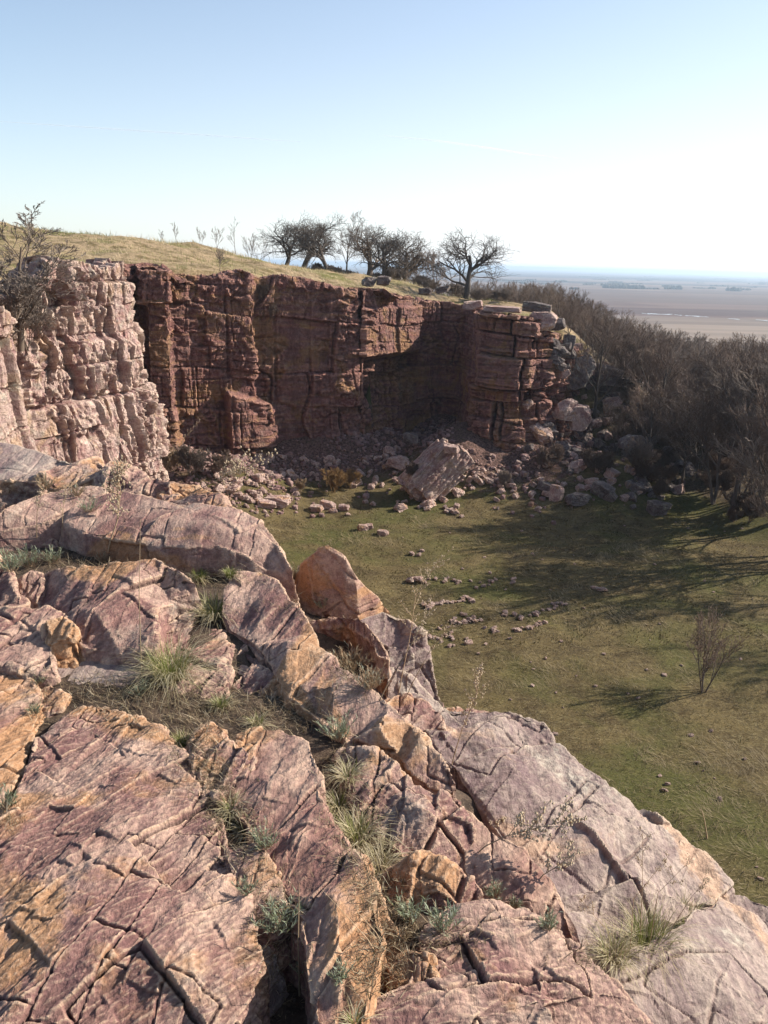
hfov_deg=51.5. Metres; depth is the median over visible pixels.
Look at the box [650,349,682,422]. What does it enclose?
bare tree
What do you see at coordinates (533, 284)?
bare tree
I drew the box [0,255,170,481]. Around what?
cliff
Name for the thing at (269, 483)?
rubble rock
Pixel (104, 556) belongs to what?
dry plant
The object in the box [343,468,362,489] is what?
shrub
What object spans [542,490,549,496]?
rubble rock
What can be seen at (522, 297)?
bare tree
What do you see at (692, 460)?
shrub
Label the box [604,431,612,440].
boulder
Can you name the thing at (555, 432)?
boulder
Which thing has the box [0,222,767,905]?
ground
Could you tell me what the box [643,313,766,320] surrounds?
water
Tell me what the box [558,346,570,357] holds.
boulder
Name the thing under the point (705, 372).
bare tree
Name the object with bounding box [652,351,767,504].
bare tree
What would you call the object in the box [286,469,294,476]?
rubble rock
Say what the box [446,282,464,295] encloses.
shrub
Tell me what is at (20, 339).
bare tree
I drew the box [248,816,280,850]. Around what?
sage plant
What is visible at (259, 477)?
rubble rock
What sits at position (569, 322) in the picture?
bare tree
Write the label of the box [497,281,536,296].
bare tree
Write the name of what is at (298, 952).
dry weed
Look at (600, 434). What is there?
boulder
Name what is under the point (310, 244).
oak tree
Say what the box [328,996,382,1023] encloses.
grass tuft
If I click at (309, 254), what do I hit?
oak tree
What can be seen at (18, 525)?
rock slab
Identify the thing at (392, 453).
rubble rock
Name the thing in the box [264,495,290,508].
boulder
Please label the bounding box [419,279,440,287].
shrub
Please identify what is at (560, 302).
bare tree
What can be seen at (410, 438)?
boulder
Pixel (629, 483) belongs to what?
boulder
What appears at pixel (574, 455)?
boulder
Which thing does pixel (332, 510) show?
stone
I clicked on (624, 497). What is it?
boulder
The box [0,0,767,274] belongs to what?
sky
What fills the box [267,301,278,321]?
shrub
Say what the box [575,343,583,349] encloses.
boulder
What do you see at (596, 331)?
bare tree
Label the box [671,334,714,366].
bare tree
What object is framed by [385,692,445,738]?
rock
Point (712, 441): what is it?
shrub
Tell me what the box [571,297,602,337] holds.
bare tree
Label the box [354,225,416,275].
oak tree
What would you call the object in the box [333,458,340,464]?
rubble rock
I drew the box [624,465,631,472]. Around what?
boulder
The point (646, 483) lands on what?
boulder
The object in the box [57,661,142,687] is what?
rock slab
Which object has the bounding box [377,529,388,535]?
stone
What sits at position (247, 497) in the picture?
rubble rock
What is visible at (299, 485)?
shrub
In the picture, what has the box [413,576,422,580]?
stone
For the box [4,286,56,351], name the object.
shrub
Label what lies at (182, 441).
dry weed
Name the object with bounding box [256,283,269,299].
shrub
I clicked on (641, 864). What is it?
dry weed
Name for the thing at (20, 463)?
rock slab
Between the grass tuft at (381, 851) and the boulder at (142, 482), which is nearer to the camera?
the grass tuft at (381, 851)
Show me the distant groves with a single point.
(619, 285)
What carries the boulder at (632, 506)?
on the ground at (606, 726)
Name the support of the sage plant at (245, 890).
on the rock slab at (122, 901)
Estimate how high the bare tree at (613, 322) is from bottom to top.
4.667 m
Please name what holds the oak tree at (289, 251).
on the ground at (606, 726)
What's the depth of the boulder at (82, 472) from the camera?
6.12 m
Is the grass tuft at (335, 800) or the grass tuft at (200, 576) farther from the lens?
the grass tuft at (200, 576)
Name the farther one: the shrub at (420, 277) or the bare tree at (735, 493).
the shrub at (420, 277)
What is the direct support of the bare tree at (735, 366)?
on the ground at (606, 726)
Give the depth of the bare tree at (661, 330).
89.31 m
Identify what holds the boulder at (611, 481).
on the ground at (606, 726)
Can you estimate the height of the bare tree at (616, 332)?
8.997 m
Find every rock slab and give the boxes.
[0,443,71,481]
[0,478,47,512]
[0,486,108,550]
[0,605,69,687]
[0,674,45,805]
[0,705,270,1023]
[42,558,204,669]
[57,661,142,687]
[58,491,299,607]
[142,626,234,700]
[166,611,198,633]
[222,571,455,797]
[229,643,277,699]
[230,726,389,1023]
[331,745,475,866]
[369,899,652,1023]
[397,692,734,947]
[449,791,580,944]
[585,896,767,1023]
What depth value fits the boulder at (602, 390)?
64.12 m
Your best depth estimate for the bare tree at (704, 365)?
67.59 m
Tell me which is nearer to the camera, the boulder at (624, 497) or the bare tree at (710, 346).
the boulder at (624, 497)
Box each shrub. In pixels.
[0,269,42,327]
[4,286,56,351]
[161,446,179,473]
[176,443,211,475]
[210,449,233,474]
[216,247,227,270]
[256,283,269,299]
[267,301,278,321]
[294,478,306,491]
[307,266,318,269]
[312,262,328,268]
[319,467,347,491]
[327,265,335,271]
[332,266,343,271]
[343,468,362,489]
[385,269,396,277]
[386,268,409,278]
[405,460,418,475]
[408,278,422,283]
[411,274,430,285]
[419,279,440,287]
[427,281,440,291]
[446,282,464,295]
[471,288,493,300]
[486,296,505,301]
[490,290,501,299]
[498,467,511,487]
[501,287,514,301]
[501,291,513,300]
[534,441,563,470]
[579,446,615,476]
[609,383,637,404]
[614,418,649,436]
[621,435,653,463]
[626,444,661,467]
[629,368,640,378]
[633,459,669,482]
[638,400,652,413]
[652,478,670,496]
[674,449,694,461]
[683,454,698,465]
[696,467,735,497]
[699,430,731,450]
[701,450,734,471]
[705,455,735,479]
[721,491,754,512]
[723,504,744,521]
[740,495,767,522]
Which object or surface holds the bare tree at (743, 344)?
on the ground at (606, 726)
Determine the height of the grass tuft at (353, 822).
0.145 m
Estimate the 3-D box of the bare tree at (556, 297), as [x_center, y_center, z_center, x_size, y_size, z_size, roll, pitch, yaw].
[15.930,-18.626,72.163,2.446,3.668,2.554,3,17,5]
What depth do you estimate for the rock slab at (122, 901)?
2.48 m
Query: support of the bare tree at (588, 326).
on the ground at (606, 726)
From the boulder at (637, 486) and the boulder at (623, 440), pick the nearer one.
the boulder at (637, 486)
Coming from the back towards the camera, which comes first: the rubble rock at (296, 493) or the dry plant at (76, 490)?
the rubble rock at (296, 493)
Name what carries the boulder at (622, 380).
on the ground at (606, 726)
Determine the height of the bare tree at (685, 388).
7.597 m
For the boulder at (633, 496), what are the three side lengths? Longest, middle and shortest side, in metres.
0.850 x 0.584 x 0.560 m
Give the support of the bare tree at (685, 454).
on the ground at (606, 726)
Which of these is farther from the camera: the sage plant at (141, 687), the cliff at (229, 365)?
the cliff at (229, 365)
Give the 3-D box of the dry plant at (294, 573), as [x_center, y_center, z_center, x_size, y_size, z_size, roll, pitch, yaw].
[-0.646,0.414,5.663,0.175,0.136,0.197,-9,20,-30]
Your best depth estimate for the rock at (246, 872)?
2.57 m
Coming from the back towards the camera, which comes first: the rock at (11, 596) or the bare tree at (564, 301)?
the bare tree at (564, 301)
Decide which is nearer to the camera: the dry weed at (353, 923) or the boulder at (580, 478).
the dry weed at (353, 923)
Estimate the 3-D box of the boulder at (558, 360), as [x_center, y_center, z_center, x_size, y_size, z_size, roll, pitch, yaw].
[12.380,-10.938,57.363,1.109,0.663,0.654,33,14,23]
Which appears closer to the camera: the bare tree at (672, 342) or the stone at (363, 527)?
the stone at (363, 527)
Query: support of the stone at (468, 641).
on the ground at (606, 726)
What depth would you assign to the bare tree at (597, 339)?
60.88 m
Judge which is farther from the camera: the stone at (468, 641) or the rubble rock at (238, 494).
the rubble rock at (238, 494)
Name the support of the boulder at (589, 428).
on the ground at (606, 726)
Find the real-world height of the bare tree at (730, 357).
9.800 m
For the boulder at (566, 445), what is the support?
on the ground at (606, 726)
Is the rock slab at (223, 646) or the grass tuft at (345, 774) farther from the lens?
the rock slab at (223, 646)
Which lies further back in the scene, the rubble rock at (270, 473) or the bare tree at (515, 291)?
the bare tree at (515, 291)
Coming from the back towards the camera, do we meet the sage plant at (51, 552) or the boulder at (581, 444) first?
the boulder at (581, 444)
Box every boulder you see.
[38,456,103,491]
[92,461,171,498]
[156,481,233,507]
[258,499,275,508]
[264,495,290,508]
[294,545,390,619]
[320,500,335,509]
[361,277,376,286]
[376,275,390,285]
[386,456,408,470]
[396,438,474,501]
[402,432,417,443]
[418,288,432,295]
[435,286,450,293]
[444,443,459,453]
[462,300,482,309]
[483,305,521,312]
[522,301,551,311]
[522,399,533,409]
[522,443,533,450]
[529,312,557,330]
[529,422,553,444]
[536,480,550,490]
[541,421,553,428]
[549,354,564,365]
[549,484,563,501]
[550,318,565,330]
[551,338,559,346]
[551,425,558,435]
[552,398,578,421]
[553,344,561,351]
[555,363,566,371]
[555,440,570,451]
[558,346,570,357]
[561,342,571,349]
[561,369,570,378]
[563,334,575,351]
[564,450,571,457]
[565,357,595,389]
[565,363,570,371]
[565,492,591,506]
[566,467,573,474]
[568,459,586,470]
[569,404,591,430]
[569,452,578,460]
[570,349,575,356]
[571,448,581,454]
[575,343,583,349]
[575,483,584,491]
[576,442,584,447]
[576,475,584,481]
[577,431,583,437]
[581,432,592,444]
[584,426,592,433]
[585,382,592,389]
[585,477,598,484]
[590,417,601,428]
[590,481,615,498]
[592,438,605,449]
[593,363,624,385]
[596,429,607,438]
[598,386,609,394]
[602,396,621,409]
[602,417,612,425]
[603,467,620,478]
[603,493,617,501]
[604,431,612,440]
[606,477,616,484]
[615,377,639,387]
[617,434,644,450]
[620,494,629,501]
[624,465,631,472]
[624,479,635,488]
[625,491,636,501]
[629,466,635,475]
[630,481,647,494]
[630,504,636,509]
[634,474,646,481]
[638,478,651,487]
[646,500,671,515]
[670,484,675,491]
[672,459,695,472]
[672,484,684,494]
[684,471,693,476]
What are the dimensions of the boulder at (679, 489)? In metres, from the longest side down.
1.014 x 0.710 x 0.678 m
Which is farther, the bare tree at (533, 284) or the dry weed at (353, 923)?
the bare tree at (533, 284)
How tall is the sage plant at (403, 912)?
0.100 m
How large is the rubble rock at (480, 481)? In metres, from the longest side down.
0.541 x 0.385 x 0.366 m
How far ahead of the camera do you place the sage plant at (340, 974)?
2.18 m
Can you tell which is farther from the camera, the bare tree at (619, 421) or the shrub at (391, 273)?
the shrub at (391, 273)
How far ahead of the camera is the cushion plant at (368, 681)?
3.66 m
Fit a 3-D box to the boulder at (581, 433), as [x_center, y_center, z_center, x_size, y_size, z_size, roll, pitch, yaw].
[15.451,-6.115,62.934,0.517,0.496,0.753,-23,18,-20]
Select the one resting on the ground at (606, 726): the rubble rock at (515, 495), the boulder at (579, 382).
the rubble rock at (515, 495)
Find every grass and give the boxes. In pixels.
[0,221,529,315]
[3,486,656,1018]
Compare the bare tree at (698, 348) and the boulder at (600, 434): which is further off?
the bare tree at (698, 348)
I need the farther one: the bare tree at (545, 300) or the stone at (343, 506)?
the bare tree at (545, 300)
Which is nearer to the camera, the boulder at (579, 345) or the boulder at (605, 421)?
the boulder at (579, 345)
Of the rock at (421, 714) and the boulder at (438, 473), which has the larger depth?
the boulder at (438, 473)
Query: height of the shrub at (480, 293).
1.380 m
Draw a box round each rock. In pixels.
[0,555,30,613]
[17,570,46,608]
[18,476,50,492]
[40,616,85,668]
[41,685,71,717]
[42,538,58,547]
[185,721,256,820]
[212,484,224,492]
[223,843,292,981]
[226,484,239,493]
[230,477,241,484]
[233,492,242,497]
[243,493,250,501]
[251,473,264,482]
[258,943,288,1016]
[266,471,274,476]
[266,480,273,485]
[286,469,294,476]
[291,491,299,495]
[309,617,391,697]
[323,455,334,463]
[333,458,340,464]
[356,469,364,475]
[360,612,439,700]
[367,484,374,489]
[372,667,432,699]
[373,456,381,459]
[377,849,483,912]
[381,949,440,991]
[382,453,388,459]
[383,446,393,453]
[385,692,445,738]
[389,451,396,456]
[393,503,407,512]
[420,499,436,507]
[439,496,447,502]
[446,706,487,712]
[451,487,464,497]
[453,503,459,507]
[466,476,472,482]
[472,474,479,482]
[476,471,483,475]
[477,478,484,484]
[484,477,493,483]
[497,488,504,493]
[505,482,515,486]
[512,492,518,498]
[528,490,535,497]
[534,506,541,511]
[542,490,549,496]
[583,485,589,490]
[734,895,767,927]
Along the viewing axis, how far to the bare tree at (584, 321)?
72.56 m
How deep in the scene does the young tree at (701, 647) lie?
29.35 m
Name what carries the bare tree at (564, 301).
on the ground at (606, 726)
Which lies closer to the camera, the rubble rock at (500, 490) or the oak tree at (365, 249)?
the rubble rock at (500, 490)
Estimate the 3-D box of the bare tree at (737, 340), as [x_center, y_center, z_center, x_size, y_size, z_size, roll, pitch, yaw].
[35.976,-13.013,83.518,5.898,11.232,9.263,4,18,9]
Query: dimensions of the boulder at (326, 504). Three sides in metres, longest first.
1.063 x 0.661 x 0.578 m
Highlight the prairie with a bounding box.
[269,262,767,395]
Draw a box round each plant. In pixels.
[0,547,27,571]
[0,783,21,808]
[5,542,39,567]
[26,702,43,714]
[28,674,45,684]
[32,472,56,489]
[38,545,63,563]
[67,481,85,496]
[75,495,101,511]
[95,550,110,561]
[128,677,150,695]
[231,875,258,895]
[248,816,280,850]
[250,885,303,935]
[289,563,299,579]
[312,596,327,608]
[314,708,357,742]
[326,957,354,987]
[328,641,373,671]
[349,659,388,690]
[383,921,407,962]
[386,886,429,925]
[424,898,463,937]
[483,876,505,899]
[509,894,523,908]
[533,905,561,931]
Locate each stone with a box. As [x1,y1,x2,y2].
[310,504,323,511]
[328,507,336,512]
[339,504,349,510]
[357,524,368,530]
[367,523,372,529]
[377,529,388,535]
[405,577,413,582]
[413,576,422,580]
[450,508,458,513]
[464,639,472,644]
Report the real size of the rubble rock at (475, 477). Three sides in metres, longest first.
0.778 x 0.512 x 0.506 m
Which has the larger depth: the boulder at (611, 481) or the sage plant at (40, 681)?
the boulder at (611, 481)
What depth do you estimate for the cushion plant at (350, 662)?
5.07 m
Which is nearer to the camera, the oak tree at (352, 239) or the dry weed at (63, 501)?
the dry weed at (63, 501)
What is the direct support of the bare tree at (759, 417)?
on the ground at (606, 726)
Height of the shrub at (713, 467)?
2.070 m
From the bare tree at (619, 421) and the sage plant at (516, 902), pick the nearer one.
the sage plant at (516, 902)
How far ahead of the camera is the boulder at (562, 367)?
57.46 m
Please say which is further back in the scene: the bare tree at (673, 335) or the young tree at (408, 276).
the bare tree at (673, 335)
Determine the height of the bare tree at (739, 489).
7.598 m
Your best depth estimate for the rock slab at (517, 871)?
2.80 m
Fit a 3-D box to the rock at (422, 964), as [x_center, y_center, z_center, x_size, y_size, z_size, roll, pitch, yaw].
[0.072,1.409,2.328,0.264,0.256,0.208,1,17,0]
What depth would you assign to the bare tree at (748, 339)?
72.95 m
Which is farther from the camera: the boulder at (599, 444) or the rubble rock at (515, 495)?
the boulder at (599, 444)
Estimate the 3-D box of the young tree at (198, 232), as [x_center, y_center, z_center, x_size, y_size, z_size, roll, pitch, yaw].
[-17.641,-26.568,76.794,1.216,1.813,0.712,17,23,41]
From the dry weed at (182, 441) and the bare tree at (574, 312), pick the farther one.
the bare tree at (574, 312)
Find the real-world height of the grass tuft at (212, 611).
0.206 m
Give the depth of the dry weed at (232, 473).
5.77 m
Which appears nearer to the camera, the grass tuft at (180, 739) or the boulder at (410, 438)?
the grass tuft at (180, 739)
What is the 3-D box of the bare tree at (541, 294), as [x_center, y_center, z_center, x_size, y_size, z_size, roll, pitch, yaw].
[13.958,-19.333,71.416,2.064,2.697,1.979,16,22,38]
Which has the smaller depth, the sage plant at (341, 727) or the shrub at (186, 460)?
the sage plant at (341, 727)
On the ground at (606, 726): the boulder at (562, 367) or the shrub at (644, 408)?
the shrub at (644, 408)
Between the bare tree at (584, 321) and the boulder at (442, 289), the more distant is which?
the bare tree at (584, 321)
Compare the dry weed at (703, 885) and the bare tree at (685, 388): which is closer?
the dry weed at (703, 885)
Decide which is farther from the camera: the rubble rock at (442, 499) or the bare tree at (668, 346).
the bare tree at (668, 346)
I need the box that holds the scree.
[162,417,625,525]
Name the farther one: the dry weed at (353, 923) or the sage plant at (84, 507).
the sage plant at (84, 507)
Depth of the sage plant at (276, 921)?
2.46 m
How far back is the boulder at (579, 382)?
60.75 m
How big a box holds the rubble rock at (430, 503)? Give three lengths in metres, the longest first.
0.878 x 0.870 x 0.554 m
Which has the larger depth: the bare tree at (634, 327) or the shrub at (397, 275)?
the bare tree at (634, 327)
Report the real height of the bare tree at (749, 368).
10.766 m
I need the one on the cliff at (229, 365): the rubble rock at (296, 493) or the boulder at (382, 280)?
the boulder at (382, 280)
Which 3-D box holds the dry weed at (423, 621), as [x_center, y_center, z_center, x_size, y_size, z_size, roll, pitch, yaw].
[0.101,0.614,3.539,0.252,0.543,0.065,1,17,0]
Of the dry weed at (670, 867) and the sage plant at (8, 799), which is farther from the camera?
the dry weed at (670, 867)
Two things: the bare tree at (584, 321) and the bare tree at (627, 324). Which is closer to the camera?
the bare tree at (584, 321)
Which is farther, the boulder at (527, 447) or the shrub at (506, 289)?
the shrub at (506, 289)
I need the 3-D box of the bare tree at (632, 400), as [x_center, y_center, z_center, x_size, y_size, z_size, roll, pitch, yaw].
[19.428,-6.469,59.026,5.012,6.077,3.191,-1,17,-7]
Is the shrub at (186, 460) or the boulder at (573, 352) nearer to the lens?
the shrub at (186, 460)
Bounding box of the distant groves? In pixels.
[497,271,767,290]
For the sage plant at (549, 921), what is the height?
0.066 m
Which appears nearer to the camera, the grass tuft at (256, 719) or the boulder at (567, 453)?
the grass tuft at (256, 719)
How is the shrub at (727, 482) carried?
on the ground at (606, 726)
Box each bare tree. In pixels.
[0,201,89,351]
[471,280,503,299]
[474,282,495,300]
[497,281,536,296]
[504,283,533,302]
[506,281,534,303]
[508,286,532,301]
[510,283,548,302]
[517,283,575,309]
[522,283,556,301]
[529,283,568,304]
[530,282,550,302]
[540,292,569,317]
[543,281,560,310]
[545,287,588,326]
[547,289,577,317]
[548,286,572,316]
[553,289,592,331]
[556,310,645,418]
[558,301,589,334]
[562,300,582,327]
[563,298,583,333]
[567,298,608,340]
[570,308,622,363]
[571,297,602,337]
[576,302,618,329]
[577,308,600,343]
[578,308,590,339]
[583,313,613,349]
[585,305,613,346]
[586,311,635,361]
[592,307,622,354]
[596,322,652,403]
[596,401,639,455]
[600,319,630,365]
[601,331,622,365]
[603,318,644,356]
[604,325,665,387]
[610,318,650,369]
[611,386,684,451]
[614,316,661,356]
[617,320,644,359]
[619,327,647,362]
[619,381,693,442]
[621,330,709,444]
[622,330,693,418]
[629,324,661,387]
[633,325,680,396]
[636,323,688,386]
[644,330,689,387]
[644,334,689,385]
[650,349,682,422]
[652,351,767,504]
[652,388,726,483]
[662,372,735,478]
[666,331,707,383]
[667,343,737,422]
[669,338,730,418]
[669,339,719,424]
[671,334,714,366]
[679,344,767,496]
[680,342,731,403]
[685,348,728,425]
[687,335,718,415]
[693,337,737,366]
[695,338,767,458]
[700,340,750,410]
[703,348,767,520]
[708,331,758,446]
[709,362,767,492]
[709,392,767,499]
[716,339,767,477]
[717,337,762,350]
[717,346,767,404]
[718,393,767,452]
[721,379,767,517]
[723,333,767,498]
[733,332,765,355]
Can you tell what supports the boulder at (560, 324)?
on the cliff at (229, 365)
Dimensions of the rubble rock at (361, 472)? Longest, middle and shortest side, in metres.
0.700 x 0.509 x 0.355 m
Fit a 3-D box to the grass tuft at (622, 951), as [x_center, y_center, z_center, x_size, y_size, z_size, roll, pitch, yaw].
[0.914,1.763,3.180,0.432,0.154,0.416,6,18,15]
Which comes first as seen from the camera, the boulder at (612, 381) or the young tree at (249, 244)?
the boulder at (612, 381)
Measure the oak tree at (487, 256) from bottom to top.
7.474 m
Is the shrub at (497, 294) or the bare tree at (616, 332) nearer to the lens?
the shrub at (497, 294)
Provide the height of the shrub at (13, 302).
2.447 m
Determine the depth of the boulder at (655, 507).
50.24 m
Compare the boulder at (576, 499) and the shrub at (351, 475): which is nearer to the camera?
the boulder at (576, 499)
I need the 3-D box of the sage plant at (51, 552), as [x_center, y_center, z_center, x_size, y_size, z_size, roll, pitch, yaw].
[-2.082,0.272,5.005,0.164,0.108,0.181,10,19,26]
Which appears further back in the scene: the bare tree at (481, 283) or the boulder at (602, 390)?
the bare tree at (481, 283)
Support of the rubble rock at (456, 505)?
on the ground at (606, 726)
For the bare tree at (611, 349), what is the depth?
67.46 m
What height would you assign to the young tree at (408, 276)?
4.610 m
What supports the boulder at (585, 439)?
on the ground at (606, 726)
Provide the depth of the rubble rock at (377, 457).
57.78 m
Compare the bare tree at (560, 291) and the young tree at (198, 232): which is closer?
the young tree at (198, 232)
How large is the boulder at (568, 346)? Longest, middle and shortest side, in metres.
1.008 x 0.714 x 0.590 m
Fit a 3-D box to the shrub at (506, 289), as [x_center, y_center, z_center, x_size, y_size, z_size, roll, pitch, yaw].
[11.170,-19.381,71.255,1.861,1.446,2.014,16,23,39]
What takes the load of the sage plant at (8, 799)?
on the rock slab at (122, 901)
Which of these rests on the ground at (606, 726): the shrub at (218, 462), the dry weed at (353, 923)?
the shrub at (218, 462)
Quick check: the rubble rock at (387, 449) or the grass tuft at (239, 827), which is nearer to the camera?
the grass tuft at (239, 827)
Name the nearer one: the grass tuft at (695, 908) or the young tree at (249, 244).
the grass tuft at (695, 908)
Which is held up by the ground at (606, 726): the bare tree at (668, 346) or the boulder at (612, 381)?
the bare tree at (668, 346)
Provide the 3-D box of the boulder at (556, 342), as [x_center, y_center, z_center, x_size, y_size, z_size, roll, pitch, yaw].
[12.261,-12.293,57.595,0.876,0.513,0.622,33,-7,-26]
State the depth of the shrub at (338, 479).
52.41 m
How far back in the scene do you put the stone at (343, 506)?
50.02 m
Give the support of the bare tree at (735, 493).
on the ground at (606, 726)
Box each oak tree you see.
[250,216,328,264]
[278,210,354,268]
[284,216,337,269]
[333,217,413,275]
[336,210,366,273]
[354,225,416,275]
[374,228,444,282]
[419,226,519,298]
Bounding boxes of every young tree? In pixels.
[197,226,205,240]
[211,227,224,246]
[227,216,237,253]
[241,232,256,255]
[250,236,266,258]
[398,252,424,280]
[421,248,454,291]
[685,603,749,692]
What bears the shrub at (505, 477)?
on the ground at (606, 726)
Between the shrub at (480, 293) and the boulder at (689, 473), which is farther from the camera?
the shrub at (480, 293)
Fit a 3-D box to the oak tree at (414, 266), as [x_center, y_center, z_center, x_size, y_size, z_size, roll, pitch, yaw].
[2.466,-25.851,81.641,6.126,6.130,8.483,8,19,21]
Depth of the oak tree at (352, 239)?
80.71 m
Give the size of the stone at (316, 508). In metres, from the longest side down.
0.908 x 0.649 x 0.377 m
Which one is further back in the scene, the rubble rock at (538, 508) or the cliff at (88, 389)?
the rubble rock at (538, 508)
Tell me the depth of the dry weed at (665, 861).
3.17 m
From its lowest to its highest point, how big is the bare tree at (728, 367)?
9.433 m
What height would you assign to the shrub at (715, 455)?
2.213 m
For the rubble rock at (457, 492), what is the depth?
52.61 m
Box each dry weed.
[34,489,44,539]
[58,481,69,529]
[99,455,130,551]
[139,519,141,675]
[161,419,199,478]
[193,446,277,492]
[297,892,299,996]
[323,891,373,949]
[340,877,380,940]
[379,595,434,700]
[398,547,453,693]
[405,620,460,697]
[451,663,488,764]
[478,795,587,851]
[488,816,506,826]
[540,846,582,878]
[578,894,618,943]
[630,850,669,946]
[635,826,654,934]
[650,853,691,941]
[668,869,709,935]
[701,809,707,838]
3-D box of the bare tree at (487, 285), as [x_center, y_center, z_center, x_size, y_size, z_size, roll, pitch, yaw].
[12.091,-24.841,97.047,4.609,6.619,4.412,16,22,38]
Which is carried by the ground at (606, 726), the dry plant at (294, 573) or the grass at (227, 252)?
the grass at (227, 252)
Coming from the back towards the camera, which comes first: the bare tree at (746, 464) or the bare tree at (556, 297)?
the bare tree at (556, 297)
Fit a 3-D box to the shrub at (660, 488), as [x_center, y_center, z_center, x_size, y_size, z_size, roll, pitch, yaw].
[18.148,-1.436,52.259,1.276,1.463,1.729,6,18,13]
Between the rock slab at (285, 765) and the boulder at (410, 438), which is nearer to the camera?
the rock slab at (285, 765)
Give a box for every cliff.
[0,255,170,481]
[0,306,37,450]
[123,262,594,456]
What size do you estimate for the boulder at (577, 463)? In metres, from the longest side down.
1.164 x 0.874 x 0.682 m
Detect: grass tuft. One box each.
[95,629,241,719]
[170,727,189,748]
[177,588,241,639]
[187,567,218,587]
[198,690,239,714]
[201,789,253,831]
[216,564,246,579]
[226,814,246,845]
[239,710,277,729]
[322,754,379,795]
[325,784,357,823]
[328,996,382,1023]
[330,801,411,873]
[351,833,412,897]
[572,916,667,1012]
[582,887,717,998]
[675,883,726,926]
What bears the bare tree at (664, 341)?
on the ground at (606, 726)
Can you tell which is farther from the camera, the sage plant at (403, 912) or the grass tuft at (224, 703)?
the grass tuft at (224, 703)
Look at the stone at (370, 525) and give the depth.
46.75 m
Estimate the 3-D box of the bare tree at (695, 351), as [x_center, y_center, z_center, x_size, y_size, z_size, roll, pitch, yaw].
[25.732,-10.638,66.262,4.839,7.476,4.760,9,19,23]
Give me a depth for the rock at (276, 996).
2.42 m
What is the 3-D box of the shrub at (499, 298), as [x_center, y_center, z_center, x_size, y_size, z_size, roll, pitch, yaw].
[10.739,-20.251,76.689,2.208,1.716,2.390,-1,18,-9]
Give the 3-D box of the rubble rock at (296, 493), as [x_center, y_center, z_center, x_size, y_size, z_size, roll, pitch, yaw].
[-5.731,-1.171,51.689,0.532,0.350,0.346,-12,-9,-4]
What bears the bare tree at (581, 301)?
on the ground at (606, 726)
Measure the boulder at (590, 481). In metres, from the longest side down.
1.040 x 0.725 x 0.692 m
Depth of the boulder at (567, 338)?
58.77 m
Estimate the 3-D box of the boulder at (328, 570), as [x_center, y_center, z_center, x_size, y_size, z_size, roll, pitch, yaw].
[-0.344,0.713,5.659,0.889,1.085,0.410,4,17,7]
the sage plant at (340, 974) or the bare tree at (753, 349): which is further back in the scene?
the bare tree at (753, 349)
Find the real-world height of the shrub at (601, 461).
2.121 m
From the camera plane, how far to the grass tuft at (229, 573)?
4.58 m
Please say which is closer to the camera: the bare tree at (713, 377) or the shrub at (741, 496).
the shrub at (741, 496)
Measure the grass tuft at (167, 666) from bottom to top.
0.255 m
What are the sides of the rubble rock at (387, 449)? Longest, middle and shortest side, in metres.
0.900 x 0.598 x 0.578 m
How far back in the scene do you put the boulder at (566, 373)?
58.89 m
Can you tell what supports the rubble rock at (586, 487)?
on the ground at (606, 726)
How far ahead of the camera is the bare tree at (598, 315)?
93.60 m
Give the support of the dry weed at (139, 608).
on the rock slab at (90, 667)
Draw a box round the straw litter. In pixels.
[0,478,713,1023]
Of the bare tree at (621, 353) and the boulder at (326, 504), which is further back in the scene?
the bare tree at (621, 353)
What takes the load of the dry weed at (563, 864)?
on the rock slab at (517, 871)
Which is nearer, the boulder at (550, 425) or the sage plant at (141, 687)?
the sage plant at (141, 687)
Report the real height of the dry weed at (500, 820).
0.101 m
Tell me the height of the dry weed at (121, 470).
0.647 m

